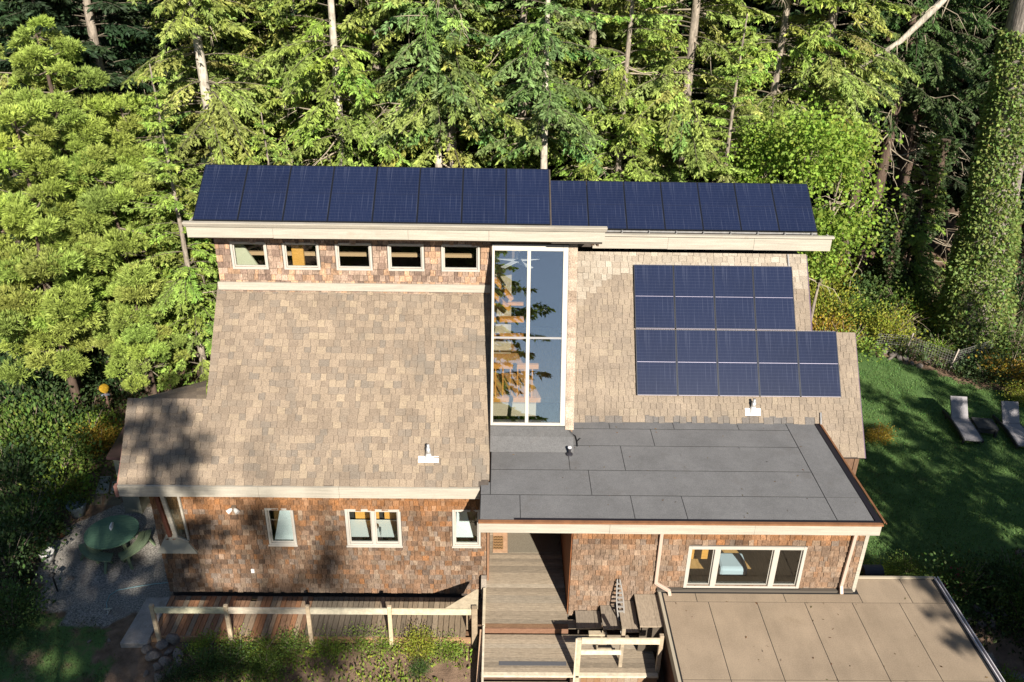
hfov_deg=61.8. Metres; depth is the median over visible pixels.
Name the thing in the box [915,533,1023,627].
shrub
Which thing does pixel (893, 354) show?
rock
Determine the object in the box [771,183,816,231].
solar panel
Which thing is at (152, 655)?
rock
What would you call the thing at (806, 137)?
maple
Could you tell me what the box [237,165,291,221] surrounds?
solar panel
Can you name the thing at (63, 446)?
shrub
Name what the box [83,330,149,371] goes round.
shrub
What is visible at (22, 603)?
shrub
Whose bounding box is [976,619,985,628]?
rock
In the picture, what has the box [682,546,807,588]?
window
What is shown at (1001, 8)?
conifer
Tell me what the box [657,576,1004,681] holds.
garage
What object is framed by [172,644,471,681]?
ground cover
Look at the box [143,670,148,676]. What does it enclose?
rock
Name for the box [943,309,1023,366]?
shrub
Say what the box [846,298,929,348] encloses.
shrub
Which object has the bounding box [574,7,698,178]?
conifer
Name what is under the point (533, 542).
doormat
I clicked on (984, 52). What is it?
conifer
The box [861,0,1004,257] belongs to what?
conifer
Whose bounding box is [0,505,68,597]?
shrub
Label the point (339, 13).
conifer
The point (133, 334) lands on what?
cypress
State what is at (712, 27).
conifer
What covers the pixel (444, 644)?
shrub
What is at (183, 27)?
conifer
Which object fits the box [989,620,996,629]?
rock
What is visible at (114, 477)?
ground cover
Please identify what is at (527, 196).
solar panel
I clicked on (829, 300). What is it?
shrub
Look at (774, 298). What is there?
solar panel
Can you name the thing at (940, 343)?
shrub
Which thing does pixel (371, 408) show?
house
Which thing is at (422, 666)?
shrub
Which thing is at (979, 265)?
ivy clad tree
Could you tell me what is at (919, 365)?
rock
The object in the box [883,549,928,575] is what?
shrub
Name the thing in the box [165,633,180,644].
rock
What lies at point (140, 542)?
curved bench
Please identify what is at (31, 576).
flower pot
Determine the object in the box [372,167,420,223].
solar panel
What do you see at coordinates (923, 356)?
ground cover
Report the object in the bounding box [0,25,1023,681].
ground
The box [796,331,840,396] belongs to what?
solar panel
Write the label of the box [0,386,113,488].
shrub
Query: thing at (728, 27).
conifer
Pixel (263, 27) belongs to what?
conifer
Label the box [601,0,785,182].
conifer
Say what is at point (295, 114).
conifer
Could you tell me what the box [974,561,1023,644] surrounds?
shrub
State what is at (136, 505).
garden shed
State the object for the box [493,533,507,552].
doormat
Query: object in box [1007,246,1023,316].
shrub
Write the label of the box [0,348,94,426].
shrub
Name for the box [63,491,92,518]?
flower pot
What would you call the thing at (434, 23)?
conifer
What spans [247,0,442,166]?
conifer
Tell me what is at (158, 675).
rock
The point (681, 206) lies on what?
solar panel
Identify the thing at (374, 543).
window
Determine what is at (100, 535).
picnic table
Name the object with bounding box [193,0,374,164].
conifer
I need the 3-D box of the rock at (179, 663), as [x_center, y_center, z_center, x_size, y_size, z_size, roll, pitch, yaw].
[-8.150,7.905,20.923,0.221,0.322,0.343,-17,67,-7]
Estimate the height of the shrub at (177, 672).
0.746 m
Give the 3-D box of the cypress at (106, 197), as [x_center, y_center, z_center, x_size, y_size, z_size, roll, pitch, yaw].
[-13.240,-1.964,29.929,4.717,9.239,5.041,-9,29,-19]
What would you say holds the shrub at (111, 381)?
on the ground at (90, 587)
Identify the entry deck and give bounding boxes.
[476,533,657,681]
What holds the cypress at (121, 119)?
on the ground at (90, 587)
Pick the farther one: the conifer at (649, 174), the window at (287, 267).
the conifer at (649, 174)
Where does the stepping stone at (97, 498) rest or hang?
on the ground at (90, 587)
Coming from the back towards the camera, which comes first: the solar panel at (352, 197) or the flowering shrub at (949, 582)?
the flowering shrub at (949, 582)
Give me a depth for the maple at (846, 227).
29.03 m
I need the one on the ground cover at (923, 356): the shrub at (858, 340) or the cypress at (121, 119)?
the shrub at (858, 340)
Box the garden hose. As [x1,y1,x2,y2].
[106,582,167,607]
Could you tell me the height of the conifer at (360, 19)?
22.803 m
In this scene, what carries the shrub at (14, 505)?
on the ground at (90, 587)
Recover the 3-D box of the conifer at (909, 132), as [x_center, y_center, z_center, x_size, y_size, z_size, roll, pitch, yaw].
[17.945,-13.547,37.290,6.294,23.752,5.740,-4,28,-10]
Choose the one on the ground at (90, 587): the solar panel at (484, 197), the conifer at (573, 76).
the conifer at (573, 76)
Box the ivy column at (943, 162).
[903,135,962,290]
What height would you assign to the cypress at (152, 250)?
8.719 m
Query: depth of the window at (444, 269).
22.00 m
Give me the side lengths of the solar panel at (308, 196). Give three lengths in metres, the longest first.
1.760 x 1.082 x 0.036 m
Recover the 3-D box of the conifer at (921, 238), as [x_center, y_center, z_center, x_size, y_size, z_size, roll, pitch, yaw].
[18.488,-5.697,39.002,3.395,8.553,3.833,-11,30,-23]
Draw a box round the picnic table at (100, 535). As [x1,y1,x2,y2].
[84,515,138,563]
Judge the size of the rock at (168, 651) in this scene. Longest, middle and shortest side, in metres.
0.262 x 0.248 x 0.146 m
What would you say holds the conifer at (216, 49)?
on the ground at (90, 587)
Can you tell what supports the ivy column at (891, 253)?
on the ground at (90, 587)
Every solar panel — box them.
[192,164,247,220]
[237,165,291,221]
[282,165,334,221]
[327,166,377,222]
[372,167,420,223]
[417,167,462,223]
[461,168,505,224]
[506,168,549,224]
[551,180,588,225]
[586,181,626,229]
[623,181,664,229]
[634,264,674,328]
[635,329,677,395]
[660,182,702,230]
[673,265,715,328]
[676,329,718,395]
[697,182,740,230]
[713,265,755,329]
[716,330,759,395]
[734,183,778,231]
[752,266,795,329]
[756,330,800,396]
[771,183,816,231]
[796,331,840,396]
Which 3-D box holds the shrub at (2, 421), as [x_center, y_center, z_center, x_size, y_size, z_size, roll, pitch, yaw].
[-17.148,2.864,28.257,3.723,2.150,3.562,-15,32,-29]
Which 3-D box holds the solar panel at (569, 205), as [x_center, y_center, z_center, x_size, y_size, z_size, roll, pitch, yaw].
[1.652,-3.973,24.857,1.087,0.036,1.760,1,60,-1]
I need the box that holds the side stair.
[575,594,663,650]
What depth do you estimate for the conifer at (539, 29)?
27.73 m
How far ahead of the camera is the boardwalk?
21.80 m
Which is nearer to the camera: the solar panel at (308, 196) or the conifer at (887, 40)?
the solar panel at (308, 196)
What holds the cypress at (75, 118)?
on the ground at (90, 587)
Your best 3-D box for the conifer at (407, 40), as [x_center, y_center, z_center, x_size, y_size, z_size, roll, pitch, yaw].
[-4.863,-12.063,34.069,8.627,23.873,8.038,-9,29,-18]
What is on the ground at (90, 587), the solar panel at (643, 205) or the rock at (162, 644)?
the rock at (162, 644)
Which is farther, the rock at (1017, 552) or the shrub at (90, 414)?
the shrub at (90, 414)
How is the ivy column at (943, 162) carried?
on the ground at (90, 587)
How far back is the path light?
22.78 m
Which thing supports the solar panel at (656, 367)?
attached to the house
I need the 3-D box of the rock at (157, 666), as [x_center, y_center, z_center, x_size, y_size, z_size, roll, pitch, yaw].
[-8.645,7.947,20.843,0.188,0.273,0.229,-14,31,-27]
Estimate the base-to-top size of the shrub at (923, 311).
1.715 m
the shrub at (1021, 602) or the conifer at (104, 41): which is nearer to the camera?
the shrub at (1021, 602)
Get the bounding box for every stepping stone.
[88,494,103,504]
[95,481,109,493]
[99,476,110,480]
[104,494,121,504]
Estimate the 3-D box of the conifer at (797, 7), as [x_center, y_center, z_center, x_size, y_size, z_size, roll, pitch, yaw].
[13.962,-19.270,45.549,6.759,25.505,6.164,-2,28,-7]
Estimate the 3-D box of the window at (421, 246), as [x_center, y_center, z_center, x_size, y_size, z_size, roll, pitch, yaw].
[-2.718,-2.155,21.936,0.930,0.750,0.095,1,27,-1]
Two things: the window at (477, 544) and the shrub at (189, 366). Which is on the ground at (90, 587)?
the shrub at (189, 366)
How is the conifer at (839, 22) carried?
on the ground at (90, 587)
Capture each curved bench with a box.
[78,543,113,573]
[118,529,155,569]
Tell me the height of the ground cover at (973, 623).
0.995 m
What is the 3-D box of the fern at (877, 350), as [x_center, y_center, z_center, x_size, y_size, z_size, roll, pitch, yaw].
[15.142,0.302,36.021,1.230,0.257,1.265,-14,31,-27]
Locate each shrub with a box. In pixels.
[0,330,68,406]
[0,331,130,406]
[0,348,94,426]
[0,371,115,462]
[0,382,56,461]
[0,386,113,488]
[0,420,79,515]
[0,471,84,576]
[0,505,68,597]
[0,561,60,669]
[2,459,113,520]
[5,326,124,381]
[12,412,115,488]
[39,397,126,445]
[58,416,123,461]
[81,348,163,412]
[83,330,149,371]
[93,341,190,387]
[142,324,212,379]
[145,654,197,681]
[165,340,210,386]
[171,637,232,681]
[178,623,238,660]
[189,634,261,681]
[216,623,262,670]
[238,646,295,681]
[239,627,288,666]
[262,624,325,668]
[302,624,351,665]
[334,621,379,660]
[354,621,401,664]
[392,624,442,664]
[406,653,438,681]
[422,628,472,668]
[808,253,872,299]
[809,276,875,337]
[812,308,865,341]
[816,285,896,336]
[817,322,894,362]
[835,263,908,316]
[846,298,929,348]
[851,263,942,305]
[853,256,943,334]
[863,419,897,447]
[863,553,906,575]
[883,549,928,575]
[904,290,943,328]
[911,334,966,361]
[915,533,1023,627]
[919,567,973,600]
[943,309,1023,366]
[948,346,1023,394]
[952,537,1023,618]
[952,552,1023,605]
[967,347,1023,389]
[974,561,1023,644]
[981,319,1023,364]
[994,657,1023,681]
[996,379,1023,406]
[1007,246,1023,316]
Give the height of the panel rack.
0.971 m
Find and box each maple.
[697,102,835,271]
[760,83,882,275]
[782,104,913,318]
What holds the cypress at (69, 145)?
on the ground at (90, 587)
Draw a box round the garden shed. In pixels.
[106,427,149,513]
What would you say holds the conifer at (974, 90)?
on the ground at (90, 587)
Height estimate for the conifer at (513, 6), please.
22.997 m
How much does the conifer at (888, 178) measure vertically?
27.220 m
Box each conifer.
[0,0,92,232]
[0,0,182,301]
[0,0,214,344]
[0,1,134,189]
[0,11,9,176]
[4,10,162,115]
[11,0,200,184]
[50,1,189,160]
[94,0,300,276]
[98,0,213,238]
[120,64,219,400]
[123,0,303,173]
[138,0,269,206]
[141,0,336,245]
[176,0,348,165]
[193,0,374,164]
[215,0,363,164]
[245,112,287,164]
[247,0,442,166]
[249,0,439,159]
[271,0,464,167]
[289,0,373,165]
[298,0,445,166]
[351,0,509,167]
[353,0,569,168]
[401,9,484,166]
[404,0,492,167]
[418,0,598,170]
[421,0,582,167]
[461,0,628,180]
[474,0,615,175]
[511,0,675,180]
[511,3,630,180]
[513,0,702,137]
[550,0,694,181]
[568,0,769,175]
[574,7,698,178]
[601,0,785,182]
[610,0,736,179]
[639,0,782,181]
[656,0,804,183]
[662,0,867,193]
[686,14,771,182]
[697,0,877,188]
[705,0,924,300]
[748,0,810,130]
[780,7,864,204]
[781,0,975,250]
[795,0,908,236]
[809,18,921,195]
[810,0,917,267]
[810,0,978,288]
[832,0,987,295]
[849,0,1006,274]
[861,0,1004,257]
[866,122,947,307]
[871,1,998,265]
[913,0,1009,244]
[929,0,1023,270]
[939,5,1007,260]
[945,5,1023,270]
[945,20,1004,213]
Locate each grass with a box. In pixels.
[0,610,118,681]
[855,348,1023,621]
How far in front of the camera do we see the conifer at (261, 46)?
39.52 m
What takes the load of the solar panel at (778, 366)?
attached to the house
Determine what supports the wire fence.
on the ground at (90, 587)
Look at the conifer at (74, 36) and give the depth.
40.70 m
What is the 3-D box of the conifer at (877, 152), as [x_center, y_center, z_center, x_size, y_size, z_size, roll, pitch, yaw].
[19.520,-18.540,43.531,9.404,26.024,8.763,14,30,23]
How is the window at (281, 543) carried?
in the house
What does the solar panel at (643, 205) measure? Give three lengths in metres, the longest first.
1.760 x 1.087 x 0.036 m
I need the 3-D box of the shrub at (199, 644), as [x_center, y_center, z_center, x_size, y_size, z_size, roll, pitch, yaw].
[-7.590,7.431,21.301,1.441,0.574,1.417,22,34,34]
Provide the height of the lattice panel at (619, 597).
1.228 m
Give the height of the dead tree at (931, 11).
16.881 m
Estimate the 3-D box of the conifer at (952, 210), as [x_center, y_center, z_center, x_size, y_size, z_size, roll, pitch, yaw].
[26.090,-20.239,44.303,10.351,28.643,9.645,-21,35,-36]
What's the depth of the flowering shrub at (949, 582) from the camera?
23.48 m
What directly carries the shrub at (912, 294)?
on the ground at (90, 587)
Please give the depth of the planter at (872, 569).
23.79 m
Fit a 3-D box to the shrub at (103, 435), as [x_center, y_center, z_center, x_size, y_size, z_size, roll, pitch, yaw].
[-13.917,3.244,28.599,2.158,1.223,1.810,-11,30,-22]
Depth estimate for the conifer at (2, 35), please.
41.41 m
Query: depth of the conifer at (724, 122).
29.69 m
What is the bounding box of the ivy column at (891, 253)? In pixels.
[858,190,918,306]
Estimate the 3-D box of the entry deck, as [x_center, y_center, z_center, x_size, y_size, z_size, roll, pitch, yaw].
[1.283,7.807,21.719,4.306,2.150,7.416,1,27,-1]
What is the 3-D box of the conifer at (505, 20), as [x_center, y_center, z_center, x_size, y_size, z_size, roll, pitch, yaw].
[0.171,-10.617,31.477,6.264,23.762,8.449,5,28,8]
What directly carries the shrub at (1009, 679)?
on the ground at (90, 587)
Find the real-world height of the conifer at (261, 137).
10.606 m
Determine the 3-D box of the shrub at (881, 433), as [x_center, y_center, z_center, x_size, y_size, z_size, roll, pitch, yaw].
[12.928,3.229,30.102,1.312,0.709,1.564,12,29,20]
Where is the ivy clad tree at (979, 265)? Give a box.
[923,0,1023,359]
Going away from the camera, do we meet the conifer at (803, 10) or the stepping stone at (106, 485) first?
the stepping stone at (106, 485)
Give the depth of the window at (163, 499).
21.61 m
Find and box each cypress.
[0,14,146,387]
[0,98,121,407]
[0,182,125,424]
[23,119,134,390]
[47,160,209,396]
[87,90,204,367]
[92,262,190,401]
[123,155,219,377]
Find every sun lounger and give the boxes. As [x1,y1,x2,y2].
[942,396,983,443]
[992,401,1023,447]
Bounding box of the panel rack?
[607,230,816,234]
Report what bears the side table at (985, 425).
on the ground at (90, 587)
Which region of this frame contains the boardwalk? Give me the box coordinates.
[149,589,478,647]
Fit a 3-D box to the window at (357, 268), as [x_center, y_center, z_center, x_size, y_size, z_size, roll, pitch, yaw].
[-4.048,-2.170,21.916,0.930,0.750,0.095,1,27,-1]
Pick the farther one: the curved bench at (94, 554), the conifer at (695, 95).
the conifer at (695, 95)
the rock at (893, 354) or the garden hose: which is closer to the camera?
the garden hose
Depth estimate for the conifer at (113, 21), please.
30.66 m
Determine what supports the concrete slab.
on the ground at (90, 587)
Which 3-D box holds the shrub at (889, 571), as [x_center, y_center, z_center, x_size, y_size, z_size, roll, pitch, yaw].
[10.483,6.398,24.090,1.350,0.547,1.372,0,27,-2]
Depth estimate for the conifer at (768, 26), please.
38.36 m
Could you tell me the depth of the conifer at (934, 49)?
35.39 m
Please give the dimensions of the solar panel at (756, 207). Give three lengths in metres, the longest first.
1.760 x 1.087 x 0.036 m
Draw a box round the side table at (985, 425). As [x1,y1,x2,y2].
[971,417,998,437]
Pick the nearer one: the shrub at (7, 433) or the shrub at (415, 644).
the shrub at (415, 644)
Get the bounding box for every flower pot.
[16,569,35,586]
[33,535,53,563]
[52,517,67,537]
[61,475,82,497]
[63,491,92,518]
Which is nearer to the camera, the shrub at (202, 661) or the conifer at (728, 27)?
the shrub at (202, 661)
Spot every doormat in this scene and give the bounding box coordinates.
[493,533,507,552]
[507,533,558,552]
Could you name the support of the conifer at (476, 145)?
on the ground at (90, 587)
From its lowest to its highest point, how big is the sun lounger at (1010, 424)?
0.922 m
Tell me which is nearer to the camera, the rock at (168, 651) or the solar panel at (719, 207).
the rock at (168, 651)
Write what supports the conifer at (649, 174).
on the ground at (90, 587)
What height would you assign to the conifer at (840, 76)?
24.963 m
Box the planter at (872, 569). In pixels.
[860,564,883,575]
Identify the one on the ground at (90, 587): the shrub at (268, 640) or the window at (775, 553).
the shrub at (268, 640)
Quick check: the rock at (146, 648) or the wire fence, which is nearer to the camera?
the rock at (146, 648)
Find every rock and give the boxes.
[141,644,152,653]
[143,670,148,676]
[145,651,161,661]
[153,662,161,670]
[154,673,165,681]
[155,639,168,649]
[158,656,171,668]
[164,648,173,655]
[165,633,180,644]
[173,648,183,658]
[175,657,183,669]
[889,352,897,356]
[896,355,902,360]
[915,363,922,367]
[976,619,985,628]
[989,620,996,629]
[1015,549,1023,557]
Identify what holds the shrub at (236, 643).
on the ground at (90, 587)
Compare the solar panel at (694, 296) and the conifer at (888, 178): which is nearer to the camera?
the solar panel at (694, 296)
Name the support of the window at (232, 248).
in the house
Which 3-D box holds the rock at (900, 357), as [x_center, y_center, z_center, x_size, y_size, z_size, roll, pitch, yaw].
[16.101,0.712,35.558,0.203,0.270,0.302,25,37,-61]
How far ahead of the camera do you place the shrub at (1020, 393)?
32.40 m
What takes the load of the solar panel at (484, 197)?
attached to the house
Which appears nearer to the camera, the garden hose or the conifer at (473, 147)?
the garden hose
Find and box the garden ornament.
[99,384,111,418]
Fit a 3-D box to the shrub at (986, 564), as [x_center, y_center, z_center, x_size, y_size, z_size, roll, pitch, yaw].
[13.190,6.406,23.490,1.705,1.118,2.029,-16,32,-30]
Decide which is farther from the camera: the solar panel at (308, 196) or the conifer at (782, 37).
the conifer at (782, 37)
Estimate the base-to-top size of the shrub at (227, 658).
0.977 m
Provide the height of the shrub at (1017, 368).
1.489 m
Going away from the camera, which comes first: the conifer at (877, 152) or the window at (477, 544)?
the window at (477, 544)
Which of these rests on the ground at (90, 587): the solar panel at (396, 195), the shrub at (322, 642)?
the shrub at (322, 642)
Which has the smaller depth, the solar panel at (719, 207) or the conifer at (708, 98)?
the solar panel at (719, 207)
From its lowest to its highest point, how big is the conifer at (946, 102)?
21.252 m
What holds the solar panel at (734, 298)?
attached to the house
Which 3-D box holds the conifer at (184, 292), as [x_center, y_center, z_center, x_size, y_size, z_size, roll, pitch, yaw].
[-11.126,-3.078,29.108,5.520,12.317,4.889,23,35,36]
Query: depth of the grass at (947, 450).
28.89 m
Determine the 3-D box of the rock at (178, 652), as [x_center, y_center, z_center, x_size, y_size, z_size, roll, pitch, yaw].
[-8.262,7.750,21.143,0.225,0.298,0.334,25,37,-61]
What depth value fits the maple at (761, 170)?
29.80 m
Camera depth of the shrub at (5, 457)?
25.96 m
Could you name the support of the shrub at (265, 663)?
on the ground at (90, 587)
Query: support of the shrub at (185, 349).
on the ground at (90, 587)
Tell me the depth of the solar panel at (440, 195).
21.25 m
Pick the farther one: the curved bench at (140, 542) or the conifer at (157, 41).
the conifer at (157, 41)
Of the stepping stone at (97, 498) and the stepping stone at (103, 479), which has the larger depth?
the stepping stone at (103, 479)
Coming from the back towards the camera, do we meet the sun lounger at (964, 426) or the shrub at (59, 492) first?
the sun lounger at (964, 426)
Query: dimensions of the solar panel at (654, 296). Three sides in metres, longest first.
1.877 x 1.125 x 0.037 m
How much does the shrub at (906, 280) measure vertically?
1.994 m
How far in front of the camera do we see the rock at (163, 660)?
20.88 m
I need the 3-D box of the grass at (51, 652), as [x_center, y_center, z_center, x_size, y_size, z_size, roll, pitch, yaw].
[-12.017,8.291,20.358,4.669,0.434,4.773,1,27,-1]
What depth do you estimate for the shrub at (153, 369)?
32.81 m
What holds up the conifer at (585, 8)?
on the ground at (90, 587)
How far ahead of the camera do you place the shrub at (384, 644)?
21.37 m
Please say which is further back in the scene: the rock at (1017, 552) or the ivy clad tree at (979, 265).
the ivy clad tree at (979, 265)
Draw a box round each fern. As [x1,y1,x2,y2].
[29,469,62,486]
[857,341,885,355]
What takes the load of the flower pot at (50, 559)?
on the ground at (90, 587)
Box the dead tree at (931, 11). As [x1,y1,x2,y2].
[824,0,948,97]
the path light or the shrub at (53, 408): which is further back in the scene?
the shrub at (53, 408)
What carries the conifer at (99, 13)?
on the ground at (90, 587)
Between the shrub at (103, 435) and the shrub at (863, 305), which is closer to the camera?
the shrub at (103, 435)
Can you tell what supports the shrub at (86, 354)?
on the ground at (90, 587)
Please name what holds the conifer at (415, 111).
on the ground at (90, 587)
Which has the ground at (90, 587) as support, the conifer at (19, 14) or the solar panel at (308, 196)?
the conifer at (19, 14)
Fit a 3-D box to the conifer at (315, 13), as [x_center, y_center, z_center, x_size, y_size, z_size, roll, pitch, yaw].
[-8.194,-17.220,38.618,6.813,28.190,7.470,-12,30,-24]
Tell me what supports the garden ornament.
on the ground at (90, 587)
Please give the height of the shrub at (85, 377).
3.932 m
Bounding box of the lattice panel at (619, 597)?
[616,579,624,631]
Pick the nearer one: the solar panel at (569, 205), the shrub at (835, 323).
the solar panel at (569, 205)
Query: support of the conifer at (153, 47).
on the ground at (90, 587)
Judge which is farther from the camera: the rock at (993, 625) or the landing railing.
the rock at (993, 625)
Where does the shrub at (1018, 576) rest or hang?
on the ground at (90, 587)
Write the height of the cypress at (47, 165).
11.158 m
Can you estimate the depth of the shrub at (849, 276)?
40.65 m
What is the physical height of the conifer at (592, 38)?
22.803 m
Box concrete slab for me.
[120,597,170,647]
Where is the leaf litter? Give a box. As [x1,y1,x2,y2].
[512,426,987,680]
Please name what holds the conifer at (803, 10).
on the ground at (90, 587)
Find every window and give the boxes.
[160,497,189,541]
[229,241,268,268]
[264,508,297,546]
[282,242,320,269]
[335,243,372,270]
[344,509,402,547]
[387,243,424,270]
[441,244,479,271]
[452,509,480,547]
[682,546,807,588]
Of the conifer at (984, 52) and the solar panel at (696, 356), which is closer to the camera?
the solar panel at (696, 356)
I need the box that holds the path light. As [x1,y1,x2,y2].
[48,572,57,591]
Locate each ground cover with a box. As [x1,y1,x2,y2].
[0,332,212,631]
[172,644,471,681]
[808,264,1023,388]
[957,595,1023,660]
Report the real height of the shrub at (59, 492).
1.474 m
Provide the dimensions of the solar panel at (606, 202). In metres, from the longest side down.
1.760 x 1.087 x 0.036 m
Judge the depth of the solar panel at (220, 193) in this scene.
21.16 m
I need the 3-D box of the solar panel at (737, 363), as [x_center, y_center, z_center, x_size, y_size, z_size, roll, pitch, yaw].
[6.289,0.609,23.843,1.125,1.877,0.037,1,-13,-1]
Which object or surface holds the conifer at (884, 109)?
on the ground at (90, 587)
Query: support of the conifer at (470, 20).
on the ground at (90, 587)
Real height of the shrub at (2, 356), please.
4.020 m
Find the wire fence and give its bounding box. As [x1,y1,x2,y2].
[876,333,995,371]
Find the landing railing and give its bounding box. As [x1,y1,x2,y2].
[573,626,663,681]
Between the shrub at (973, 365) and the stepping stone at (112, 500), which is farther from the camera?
the shrub at (973, 365)
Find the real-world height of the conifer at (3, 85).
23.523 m
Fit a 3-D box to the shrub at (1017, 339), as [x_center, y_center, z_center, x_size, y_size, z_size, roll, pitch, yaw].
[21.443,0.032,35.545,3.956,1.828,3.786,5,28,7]
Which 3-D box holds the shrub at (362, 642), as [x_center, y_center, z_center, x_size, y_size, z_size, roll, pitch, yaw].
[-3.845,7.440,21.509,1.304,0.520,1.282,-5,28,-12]
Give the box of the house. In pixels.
[113,168,886,624]
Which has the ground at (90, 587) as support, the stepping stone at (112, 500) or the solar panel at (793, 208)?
the stepping stone at (112, 500)
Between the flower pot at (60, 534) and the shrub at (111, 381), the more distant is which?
the shrub at (111, 381)
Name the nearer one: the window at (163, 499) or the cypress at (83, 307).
the window at (163, 499)
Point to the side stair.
(650, 620)
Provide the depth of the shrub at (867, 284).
39.22 m
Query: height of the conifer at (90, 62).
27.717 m
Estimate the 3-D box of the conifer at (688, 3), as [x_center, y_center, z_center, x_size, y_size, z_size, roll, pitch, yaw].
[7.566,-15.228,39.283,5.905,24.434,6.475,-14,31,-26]
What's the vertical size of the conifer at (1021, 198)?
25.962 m
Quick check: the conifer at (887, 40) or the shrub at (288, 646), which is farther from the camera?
the conifer at (887, 40)

